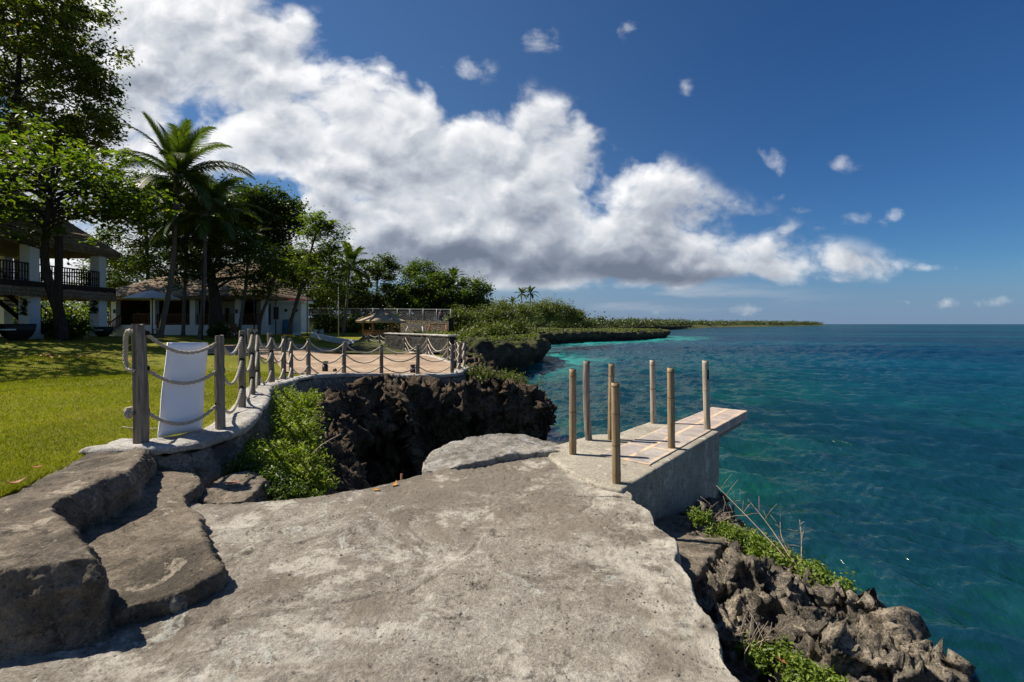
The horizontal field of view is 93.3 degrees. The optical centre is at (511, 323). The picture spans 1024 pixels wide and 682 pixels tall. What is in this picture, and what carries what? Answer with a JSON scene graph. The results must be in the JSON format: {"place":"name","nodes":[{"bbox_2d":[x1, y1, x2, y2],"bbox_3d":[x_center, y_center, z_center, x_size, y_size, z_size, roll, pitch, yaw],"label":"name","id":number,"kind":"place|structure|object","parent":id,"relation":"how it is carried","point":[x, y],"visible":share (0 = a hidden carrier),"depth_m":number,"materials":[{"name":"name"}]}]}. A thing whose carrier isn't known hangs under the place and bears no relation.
{"place":"outdoors","nodes":[
{"label":"outdoors","id":0,"kind":"place"},
{"bbox_2d":[208,343,449,373],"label":"terrace","id":1,"kind":"structure","parent":0,"point":[300,366],"depth_m":22.27,"materials":[{"name":"brick"}]},
{"bbox_2d":[322,361,327,370],"bbox_3d":[-6.575,1.503,17.000,0.220,0.390,0.214,0,0,0],"label":"bollard light","id":2,"kind":"object","parent":1,"relation":"on","point":[324,367],"visible":0.73,"depth_m":16.92,"materials":[{"name":"metal"}]},
{"bbox_2d":[0,324,825,497],"bbox_3d":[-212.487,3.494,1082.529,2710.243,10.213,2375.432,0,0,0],"label":"ground","id":3,"kind":"structure","parent":0,"point":[71,348],"depth_m":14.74,"materials":[{"name":"plant"}]},
{"bbox_2d":[0,101,22,151],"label":"shade tree","id":4,"kind":"object","parent":3,"relation":"on","point":[2,140],"visible":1,"depth_m":18.93,"materials":[{"name":"green plant"}]},
{"bbox_2d":[0,155,30,177],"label":"shade tree","id":5,"kind":"object","parent":3,"relation":"on","point":[3,171],"visible":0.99,"depth_m":20.13,"materials":[{"name":"green plant"}]},
{"bbox_2d":[0,324,36,340],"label":"black tub","id":6,"kind":"object","parent":3,"relation":"on","point":[16,332],"visible":0.97,"depth_m":24.09,"materials":[{"name":"plastic"}]},
{"bbox_2d":[14,278,88,317],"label":"undergrowth","id":7,"kind":"object","parent":3,"relation":"on","point":[43,303],"visible":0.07,"depth_m":84.91,"materials":[{"name":"green plant"}]},
{"bbox_2d":[41,318,74,336],"bbox_3d":[-27.639,0.267,28.581,2.750,1.207,1.547,0,0,-36],"label":"garden bush","id":8,"kind":"object","parent":3,"relation":"on","point":[46,327],"visible":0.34,"depth_m":28.40,"materials":[{"name":"green plant"}]},
{"bbox_2d":[0,180,122,338],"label":"thatched house","id":9,"kind":"structure","parent":3,"relation":"on","point":[24,282],"depth_m":28.99,"materials":[{"name":"white paint"}]},
{"bbox_2d":[16,298,30,315],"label":"hanging plant","id":10,"kind":"object","parent":9,"relation":"hanging from","point":[24,303],"visible":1,"depth_m":26.63,"materials":[{"name":"green plant"}]},
{"bbox_2d":[88,300,98,313],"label":"hanging plant","id":11,"kind":"object","parent":9,"relation":"hanging from","point":[92,309],"visible":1,"depth_m":31.22,"materials":[{"name":"green plant"}]},
{"bbox_2d":[42,314,98,339],"bbox_3d":[-24.920,0.215,27.282,2.480,1.520,2.056,0,0,0],"label":"garden bush","id":12,"kind":"object","parent":3,"relation":"on","point":[78,331],"visible":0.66,"depth_m":27.39,"materials":[{"name":"green plant"}]},
{"bbox_2d":[0,0,141,323],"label":"tall tree","id":13,"kind":"object","parent":3,"relation":"on","point":[86,79],"visible":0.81,"depth_m":39.51,"materials":[{"name":"green plant"}]},
{"bbox_2d":[14,307,149,335],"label":"hedge","id":14,"kind":"object","parent":3,"relation":"on","point":[70,311],"visible":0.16,"depth_m":43.75,"materials":[{"name":"green plant"}]},
{"bbox_2d":[68,301,109,317],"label":"undergrowth","id":15,"kind":"object","parent":3,"relation":"on","point":[82,304],"visible":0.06,"depth_m":82.37,"materials":[{"name":"green plant"}]},
{"bbox_2d":[0,106,180,340],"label":"almond tree","id":16,"kind":"object","parent":3,"relation":"on","point":[118,206],"visible":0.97,"depth_m":25.84,"materials":[{"name":"green plant"}]},
{"bbox_2d":[92,327,113,336],"bbox_3d":[-25.900,0.477,30.579,1.144,0.620,0.783,0,0,0],"label":"black tub","id":17,"kind":"object","parent":3,"relation":"on","point":[104,331],"visible":0.88,"depth_m":30.38,"materials":[{"name":"plastic"}]},
{"bbox_2d":[67,240,156,307],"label":"undergrowth","id":18,"kind":"object","parent":3,"relation":"on","point":[84,267],"visible":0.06,"depth_m":76.06,"materials":[{"name":"green plant"}]},
{"bbox_2d":[4,338,237,372],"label":"leaf litter","id":19,"kind":"object","parent":3,"relation":"on","point":[51,356],"visible":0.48,"depth_m":19.20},
{"bbox_2d":[63,160,200,304],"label":"broadleaf tree","id":20,"kind":"object","parent":3,"relation":"on","point":[140,260],"visible":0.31,"depth_m":55.56,"materials":[{"name":"green plant"}]},
{"bbox_2d":[122,290,180,334],"bbox_3d":[-28.658,-0.888,38.500,3.821,3.584,3.821,0,0,0],"label":"patio umbrella","id":21,"kind":"object","parent":3,"relation":"on","point":[152,295],"visible":0.81,"depth_m":37.92,"materials":[{"name":"fabric"}]},
{"bbox_2d":[90,111,255,337],"bbox_3d":[-22.855,-6.445,32.967,9.606,15.234,9.061,0,0,-29],"label":"coconut palm","id":22,"kind":"object","parent":3,"relation":"on","point":[178,152],"visible":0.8,"depth_m":32.53,"materials":[{"name":"green plant"}]},
{"bbox_2d":[157,342,207,437],"bbox_3d":[-3.666,0.708,5.382,0.060,1.015,0.509,0,0,30],"label":"blank board","id":23,"kind":"object","parent":3,"relation":"on","point":[181,403],"visible":0.9,"depth_m":5.38,"materials":[{"name":"plastic"}]},
{"bbox_2d":[150,208,217,334],"bbox_3d":[-24.742,-3.939,36.754,4.964,10.011,4.475,0,0,31],"label":"coconut palm","id":24,"kind":"object","parent":3,"relation":"on","point":[184,249],"visible":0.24,"depth_m":36.89,"materials":[{"name":"green plant"}]},
{"bbox_2d":[130,169,268,338],"bbox_3d":[-21.557,-4.951,34.155,8.330,12.452,8.107,0,0,0],"label":"coconut palm","id":25,"kind":"object","parent":3,"relation":"on","point":[185,220],"visible":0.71,"depth_m":33.74,"materials":[{"name":"green plant"}]},
{"bbox_2d":[201,257,203,339],"bbox_3d":[-21.540,-1.772,33.600,0.185,5.760,0.185,0,0,-22],"label":"lamp post","id":26,"kind":"object","parent":3,"relation":"on","point":[202,258],"visible":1,"depth_m":33.58,"materials":[{"name":"metal"}]},
{"bbox_2d":[107,263,313,335],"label":"bungalow","id":27,"kind":"object","parent":3,"relation":"on","point":[231,307],"visible":0.45,"depth_m":42.16,"materials":[{"name":"white paint"}]},
{"bbox_2d":[222,308,228,321],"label":"window","id":28,"kind":"structure","parent":27,"relation":"in","point":[225,310],"depth_m":44.73,"materials":[{"name":"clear glass"}]},
{"bbox_2d":[129,223,294,336],"bbox_3d":[-22.528,-3.438,36.756,11.186,8.868,8.852,0,0,0],"label":"forked tree","id":29,"kind":"object","parent":3,"relation":"on","point":[215,306],"visible":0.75,"depth_m":36.11,"materials":[{"name":"green plant"}]},
{"bbox_2d":[206,320,239,337],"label":"garden bush","id":30,"kind":"object","parent":3,"relation":"on","point":[216,330],"visible":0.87,"depth_m":36.03,"materials":[{"name":"green plant"}]},
{"bbox_2d":[226,324,236,337],"bbox_3d":[-20.885,0.527,36.008,0.500,1.085,0.515,0,0,0],"label":"garden chair","id":31,"kind":"object","parent":3,"relation":"on","point":[233,327],"visible":1,"depth_m":36.22,"materials":[{"name":"brown wood"}]},
{"bbox_2d":[161,168,307,267],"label":"broadleaf tree","id":32,"kind":"object","parent":3,"relation":"on","point":[248,190],"visible":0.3,"depth_m":53.39,"materials":[{"name":"green plant"}]},
{"bbox_2d":[224,221,270,335],"bbox_3d":[-20.667,-3.506,38.235,3.926,9.325,3.694,0,0,0],"label":"coconut palm","id":33,"kind":"object","parent":3,"relation":"on","point":[243,227],"visible":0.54,"depth_m":37.89,"materials":[{"name":"green plant"}]},
{"bbox_2d":[253,277,254,329],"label":"lamp post","id":34,"kind":"object","parent":3,"relation":"on","point":[253,303],"visible":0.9,"depth_m":36.97,"materials":[{"name":"metal"}]},
{"bbox_2d":[220,239,298,334],"bbox_3d":[-20.265,-2.909,38.606,5.842,7.597,6.067,0,0,0],"label":"almond tree","id":35,"kind":"object","parent":3,"relation":"on","point":[259,292],"visible":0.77,"depth_m":38.59,"materials":[{"name":"green plant"}]},
{"bbox_2d":[79,352,469,487],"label":"retaining wall","id":36,"kind":"structure","parent":3,"relation":"on","point":[205,454],"depth_m":5.53,"materials":[{"name":"concrete"}]},
{"bbox_2d":[123,324,310,443],"bbox_3d":[-4.741,0.799,9.543,0.764,1.602,9.581,0,0,-14],"label":"rope fence","id":37,"kind":"object","parent":36,"relation":"on","point":[139,412],"visible":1,"depth_m":5.58,"materials":[{"name":"grey wood"}]},
{"bbox_2d":[311,340,465,373],"bbox_3d":[-3.398,1.196,17.580,2.420,1.408,8.475,0,0,27],"label":"rope fence","id":38,"kind":"object","parent":36,"relation":"on","point":[457,350],"visible":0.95,"depth_m":17.19,"materials":[{"name":"fabric"}]},
{"bbox_2d":[362,332,454,360],"bbox_3d":[-6.791,1.398,30.489,1.100,1.506,19.295,0,0,-29],"label":"rope fence","id":39,"kind":"object","parent":36,"relation":"on","point":[427,341],"visible":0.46,"depth_m":27.45,"materials":[{"name":"fabric"}]},
{"bbox_2d":[222,178,335,287],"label":"broadleaf tree","id":40,"kind":"object","parent":3,"relation":"on","point":[280,233],"visible":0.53,"depth_m":54.40,"materials":[{"name":"green plant"}]},
{"bbox_2d":[282,320,293,332],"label":"water drum","id":41,"kind":"object","parent":3,"relation":"on","point":[284,325],"visible":0.62,"depth_m":42.48,"materials":[{"name":"blue plastic"}]},
{"bbox_2d":[268,299,312,332],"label":"white annex","id":42,"kind":"object","parent":3,"relation":"on","point":[284,308],"visible":0.78,"depth_m":44.00,"materials":[{"name":"paint"}]},
{"bbox_2d":[273,306,278,319],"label":"window","id":43,"kind":"structure","parent":42,"relation":"in","point":[277,307],"depth_m":43.92,"materials":[{"name":"glass"}]},
{"bbox_2d":[242,210,363,334],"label":"almond tree","id":44,"kind":"object","parent":3,"relation":"on","point":[320,226],"visible":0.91,"depth_m":40.54,"materials":[{"name":"green plant"}]},
{"bbox_2d":[296,283,330,316],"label":"undergrowth","id":45,"kind":"object","parent":3,"relation":"on","point":[313,310],"visible":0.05,"depth_m":82.90,"materials":[{"name":"green plant"}]},
{"bbox_2d":[309,290,348,317],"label":"undergrowth","id":46,"kind":"object","parent":3,"relation":"on","point":[322,310],"visible":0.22,"depth_m":82.31,"materials":[{"name":"green plant"}]},
{"bbox_2d":[310,333,356,344],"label":"wall","id":47,"kind":"structure","parent":3,"relation":"on","point":[329,338],"depth_m":40.33,"materials":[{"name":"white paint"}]},
{"bbox_2d":[295,243,377,322],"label":"broadleaf tree","id":48,"kind":"object","parent":3,"relation":"on","point":[322,299],"visible":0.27,"depth_m":69.38,"materials":[{"name":"green plant"}]},
{"bbox_2d":[323,242,378,336],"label":"coconut palm","id":49,"kind":"object","parent":3,"relation":"on","point":[361,273],"visible":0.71,"depth_m":49.88,"materials":[{"name":"green plant"}]},
{"bbox_2d":[333,287,374,316],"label":"undergrowth","id":50,"kind":"object","parent":3,"relation":"on","point":[354,310],"visible":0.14,"depth_m":80.32,"materials":[{"name":"green plant"}]},
{"bbox_2d":[309,313,400,332],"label":"hedge","id":51,"kind":"object","parent":3,"relation":"on","point":[333,322],"visible":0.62,"depth_m":57.74,"materials":[{"name":"green plant"}]},
{"bbox_2d":[0,456,739,681],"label":"platform","id":52,"kind":"structure","parent":3,"relation":"on","point":[237,625],"depth_m":2.82,"materials":[{"name":"stone"}]},
{"bbox_2d":[0,448,156,661],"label":"rock step","id":53,"kind":"object","parent":52,"relation":"on","point":[56,594],"visible":0.81,"depth_m":2.54,"materials":[{"name":"stone"}]},
{"bbox_2d":[80,470,226,626],"bbox_3d":[-2.846,1.673,3.610,1.037,0.469,2.684,0,0,-36],"label":"rock step","id":54,"kind":"object","parent":52,"relation":"on","point":[153,548],"visible":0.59,"depth_m":3.12,"materials":[{"name":"stone"}]},
{"bbox_2d":[199,471,270,504],"bbox_3d":[-2.674,1.812,4.705,0.712,0.539,0.936,0,0,0],"label":"rock step","id":55,"kind":"object","parent":52,"relation":"on","point":[247,488],"visible":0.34,"depth_m":4.61,"materials":[{"name":"stone"}]},
{"bbox_2d":[28,459,723,681],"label":"grit","id":56,"kind":"object","parent":52,"relation":"on","point":[554,680],"visible":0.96,"depth_m":3.10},
{"bbox_2d":[422,433,559,474],"bbox_3d":[-0.252,1.848,6.019,2.047,0.786,1.045,0,0,-27],"label":"boulder","id":57,"kind":"object","parent":52,"relation":"on","point":[476,451],"visible":0.37,"depth_m":5.79,"materials":[{"name":"stone"}]},
{"bbox_2d":[343,252,403,313],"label":"broadleaf tree","id":58,"kind":"object","parent":3,"relation":"on","point":[376,271],"visible":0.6,"depth_m":74.20,"materials":[{"name":"green plant"}]},
{"bbox_2d":[309,308,452,332],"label":"stone wall","id":59,"kind":"structure","parent":3,"relation":"on","point":[426,324],"depth_m":62.31,"materials":[{"name":"stone"}]},
{"bbox_2d":[356,308,405,336],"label":"gazebo","id":60,"kind":"object","parent":3,"relation":"on","point":[380,315],"visible":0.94,"depth_m":48.78,"materials":[{"name":"beige wood"}]},
{"bbox_2d":[375,256,449,320],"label":"broadleaf tree","id":61,"kind":"object","parent":3,"relation":"on","point":[412,273],"visible":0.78,"depth_m":73.66,"materials":[{"name":"green plant"}]},
{"bbox_2d":[391,301,435,319],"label":"undergrowth","id":62,"kind":"object","parent":3,"relation":"on","point":[413,317],"visible":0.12,"depth_m":78.29,"materials":[{"name":"green plant"}]},
{"bbox_2d":[384,333,456,358],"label":"terrace wall","id":63,"kind":"structure","parent":3,"relation":"on","point":[438,342],"depth_m":30.45,"materials":[{"name":"stone"}]},
{"bbox_2d":[424,289,448,320],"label":"undergrowth","id":64,"kind":"object","parent":3,"relation":"on","point":[429,317],"visible":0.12,"depth_m":76.67,"materials":[{"name":"green plant"}]},
{"bbox_2d":[417,268,474,317],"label":"broadleaf tree","id":65,"kind":"object","parent":3,"relation":"on","point":[440,286],"visible":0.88,"depth_m":72.50,"materials":[{"name":"green plant"}]},
{"bbox_2d":[444,266,466,280],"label":"coconut palm","id":66,"kind":"object","parent":3,"relation":"on","point":[454,270],"visible":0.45,"depth_m":77.71,"materials":[{"name":"green plant"}]},
{"bbox_2d":[438,304,483,332],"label":"coastal bush","id":67,"kind":"object","parent":3,"relation":"on","point":[458,316],"visible":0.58,"depth_m":61.38,"materials":[{"name":"green plant"}]},
{"bbox_2d":[439,290,493,314],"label":"undergrowth","id":68,"kind":"object","parent":3,"relation":"on","point":[473,301],"visible":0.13,"depth_m":74.62,"materials":[{"name":"green plant"}]},
{"bbox_2d":[451,326,492,336],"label":"coastal bush","id":69,"kind":"object","parent":3,"relation":"on","point":[476,332],"visible":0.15,"depth_m":53.31,"materials":[{"name":"green plant"}]},
{"bbox_2d":[452,271,495,311],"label":"broadleaf tree","id":70,"kind":"object","parent":3,"relation":"on","point":[479,289],"visible":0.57,"depth_m":74.80,"materials":[{"name":"green plant"}]},
{"bbox_2d":[463,300,513,327],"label":"coastal bush","id":71,"kind":"object","parent":3,"relation":"on","point":[486,312],"visible":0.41,"depth_m":69.16,"materials":[{"name":"green plant"}]},
{"bbox_2d":[459,312,519,339],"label":"coastal bush","id":72,"kind":"object","parent":3,"relation":"on","point":[497,330],"visible":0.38,"depth_m":59.19,"materials":[{"name":"green plant"}]},
{"bbox_2d":[487,296,522,320],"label":"coastal bush","id":73,"kind":"object","parent":3,"relation":"on","point":[502,305],"visible":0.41,"depth_m":82.73,"materials":[{"name":"green plant"}]},
{"bbox_2d":[493,313,539,333],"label":"coastal bush","id":74,"kind":"object","parent":3,"relation":"on","point":[523,328],"visible":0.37,"depth_m":80.72,"materials":[{"name":"green plant"}]},
{"bbox_2d":[514,286,528,301],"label":"coconut palm","id":75,"kind":"object","parent":3,"relation":"on","point":[522,290],"visible":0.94,"depth_m":151.77,"materials":[{"name":"green plant"}]},
{"bbox_2d":[382,327,661,347],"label":"coastal scrub","id":76,"kind":"object","parent":3,"relation":"on","point":[461,336],"visible":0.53,"depth_m":65.33,"materials":[{"name":"green plant"}]},
{"bbox_2d":[498,298,546,323],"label":"coastal bush","id":77,"kind":"object","parent":3,"relation":"on","point":[526,312],"visible":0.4,"depth_m":95.14,"materials":[{"name":"green plant"}]},
{"bbox_2d":[523,286,537,328],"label":"coconut palm","id":78,"kind":"object","parent":3,"relation":"on","point":[530,290],"visible":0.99,"depth_m":149.76,"materials":[{"name":"green plant"}]},
{"bbox_2d":[520,294,557,331],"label":"coastal bush","id":79,"kind":"object","parent":3,"relation":"on","point":[546,310],"visible":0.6,"depth_m":107.31,"materials":[{"name":"green plant"}]},
{"bbox_2d":[534,295,571,331],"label":"coastal bush","id":80,"kind":"object","parent":3,"relation":"on","point":[558,307],"visible":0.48,"depth_m":111.33,"materials":[{"name":"green plant"}]},
{"bbox_2d":[550,299,582,331],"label":"coastal bush","id":81,"kind":"object","parent":3,"relation":"on","point":[569,312],"visible":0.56,"depth_m":117.08,"materials":[{"name":"green plant"}]},
{"bbox_2d":[564,308,586,325],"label":"coastal bush","id":82,"kind":"object","parent":3,"relation":"on","point":[580,319],"visible":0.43,"depth_m":121.22,"materials":[{"name":"green plant"}]},
{"bbox_2d":[521,311,824,327],"bbox_3d":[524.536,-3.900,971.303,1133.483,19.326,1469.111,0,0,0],"label":"wood","id":83,"kind":"object","parent":3,"relation":"on","point":[598,322],"visible":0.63,"depth_m":466.68,"materials":[{"name":"green plant"}]},
{"bbox_2d":[285,347,557,496],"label":"cliff","id":84,"kind":"structure","parent":0,"point":[386,427],"depth_m":15.78,"materials":[{"name":"stone"}]},
{"bbox_2d":[220,446,325,500],"bbox_3d":[-2.634,1.708,5.055,1.313,0.665,0.675,0,0,19],"label":"shrub","id":85,"kind":"object","parent":84,"relation":"on","point":[279,489],"visible":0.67,"depth_m":5.07,"materials":[{"name":"green plant"}]},
{"bbox_2d":[233,382,339,497],"bbox_3d":[-3.248,1.666,6.910,1.314,1.252,4.373,0,0,-23],"label":"shrub","id":86,"kind":"object","parent":84,"relation":"on","point":[288,450],"visible":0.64,"depth_m":6.32,"materials":[{"name":"green plant"}]},
{"bbox_2d":[455,361,547,388],"bbox_3d":[-0.697,2.198,19.752,3.988,1.467,2.392,0,0,-36],"label":"shrub","id":87,"kind":"object","parent":84,"relation":"on","point":[485,374],"visible":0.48,"depth_m":19.32,"materials":[{"name":"green plant"}]},
{"bbox_2d":[324,335,550,370],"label":"cliff","id":88,"kind":"structure","parent":0,"point":[504,354],"depth_m":49.77,"materials":[{"name":"stone"}]},
{"bbox_2d":[0,0,1023,323],"label":"sky","id":89,"kind":"structure","parent":0,"point":[825,161],"materials":[{"name":"blue"}]},
{"bbox_2d":[526,329,670,343],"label":"cliff","id":90,"kind":"structure","parent":0,"point":[553,337],"depth_m":152.57,"materials":[{"name":"stone"}]},
{"bbox_2d":[576,325,744,329],"bbox_3d":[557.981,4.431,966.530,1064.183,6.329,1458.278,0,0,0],"label":"cliff","id":91,"kind":"structure","parent":0,"point":[666,327],"depth_m":437.15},
{"bbox_2d":[388,324,1023,681],"bbox_3d":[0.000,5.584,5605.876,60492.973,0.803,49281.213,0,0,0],"label":"sea","id":92,"kind":"structure","parent":0,"point":[886,461],"depth_m":23.05,"materials":[{"name":"liquid"}]},
{"bbox_2d":[667,489,975,681],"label":"cliff ledge","id":93,"kind":"object","parent":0,"point":[867,635],"visible":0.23,"depth_m":3.14,"materials":[{"name":"stone"}]},
{"bbox_2d":[548,407,746,521],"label":"jetty","id":94,"kind":"object","parent":93,"relation":"on","point":[660,478],"visible":0.59,"depth_m":5.93,"materials":[{"name":"concrete"}]},
{"bbox_2d":[569,368,576,454],"bbox_3d":[0.730,1.068,5.800,0.092,1.064,0.092,0,0,0],"label":"bamboo post","id":95,"kind":"object","parent":94,"relation":"on","point":[572,412],"visible":0.99,"depth_m":5.76,"materials":[{"name":"wood"}]},
{"bbox_2d":[583,361,591,440],"bbox_3d":[1.023,1.050,6.530,0.130,1.108,0.096,0,0,0],"label":"wooden post","id":96,"kind":"object","parent":94,"relation":"on","point":[586,401],"visible":0.97,"depth_m":6.49,"materials":[{"name":"brown wood"}]},
{"bbox_2d":[608,363,614,439],"bbox_3d":[1.346,1.068,6.560,0.096,1.064,0.087,0,0,0],"label":"bamboo post","id":97,"kind":"object","parent":94,"relation":"on","point":[611,375],"visible":0.69,"depth_m":6.53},
{"bbox_2d":[611,382,620,483],"bbox_3d":[1.023,1.088,4.760,0.100,1.024,0.090,0,0,0],"label":"bamboo post","id":98,"kind":"object","parent":94,"relation":"on","point":[615,416],"visible":0.98,"depth_m":4.72,"materials":[{"name":"wood"}]},
{"bbox_2d":[650,360,655,423],"bbox_3d":[2.222,1.083,7.620,0.105,1.035,0.094,0,0,0],"label":"bamboo post","id":99,"kind":"object","parent":94,"relation":"on","point":[652,395],"visible":0.99,"depth_m":7.58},
{"bbox_2d":[667,367,674,448],"bbox_3d":[1.995,1.073,6.060,0.105,1.054,0.096,0,0,0],"label":"bamboo post","id":100,"kind":"object","parent":94,"relation":"on","point":[670,408],"visible":0.97,"depth_m":6.02,"materials":[{"name":"wood"}]},
{"bbox_2d":[702,360,710,429],"bbox_3d":[2.877,1.069,7.149,0.125,1.065,0.105,0,0,0],"label":"bamboo post","id":101,"kind":"object","parent":94,"relation":"on","point":[706,394],"visible":0.97,"depth_m":7.11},
{"bbox_2d":[654,515,741,594],"bbox_3d":[1.667,2.253,4.767,1.023,0.678,2.430,0,0,38],"label":"rock shelf","id":102,"kind":"object","parent":93,"relation":"on","point":[698,555],"visible":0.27,"depth_m":4.46,"materials":[{"name":"stone"}]},
{"bbox_2d":[681,506,715,531],"bbox_3d":[1.933,2.051,5.015,0.286,0.309,0.346,0,0,-35],"label":"succulent patch","id":103,"kind":"object","parent":102,"relation":"on","point":[695,516],"visible":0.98,"depth_m":4.98,"materials":[{"name":"green plant"}]},
{"bbox_2d":[698,496,754,525],"bbox_3d":[2.302,2.020,5.130,0.623,0.368,0.178,0,0,35],"label":"dry twig","id":104,"kind":"object","parent":102,"relation":"on","point":[727,511],"visible":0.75,"depth_m":5.14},
{"bbox_2d":[733,613,785,668],"bbox_3d":[1.488,1.928,2.928,0.294,0.349,0.265,0,0,0],"label":"dry twig","id":105,"kind":"object","parent":93,"relation":"on","point":[751,641],"visible":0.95,"depth_m":2.96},
{"bbox_2d":[701,515,861,593],"bbox_3d":[2.268,2.051,4.271,0.485,0.389,1.545,0,0,-15],"label":"succulent patch","id":106,"kind":"object","parent":93,"relation":"on","point":[756,544],"visible":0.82,"depth_m":4.18,"materials":[{"name":"green plant"}]},
{"bbox_2d":[716,475,803,568],"bbox_3d":[2.239,1.765,4.416,0.258,0.559,0.944,0,0,-28],"label":"dry twig","id":107,"kind":"object","parent":106,"relation":"on","point":[793,561],"visible":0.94,"depth_m":4.21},
{"bbox_2d":[727,630,849,681],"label":"succulent patch","id":108,"kind":"object","parent":93,"relation":"on","point":[799,668],"visible":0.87,"depth_m":2.86,"materials":[{"name":"green plant"}]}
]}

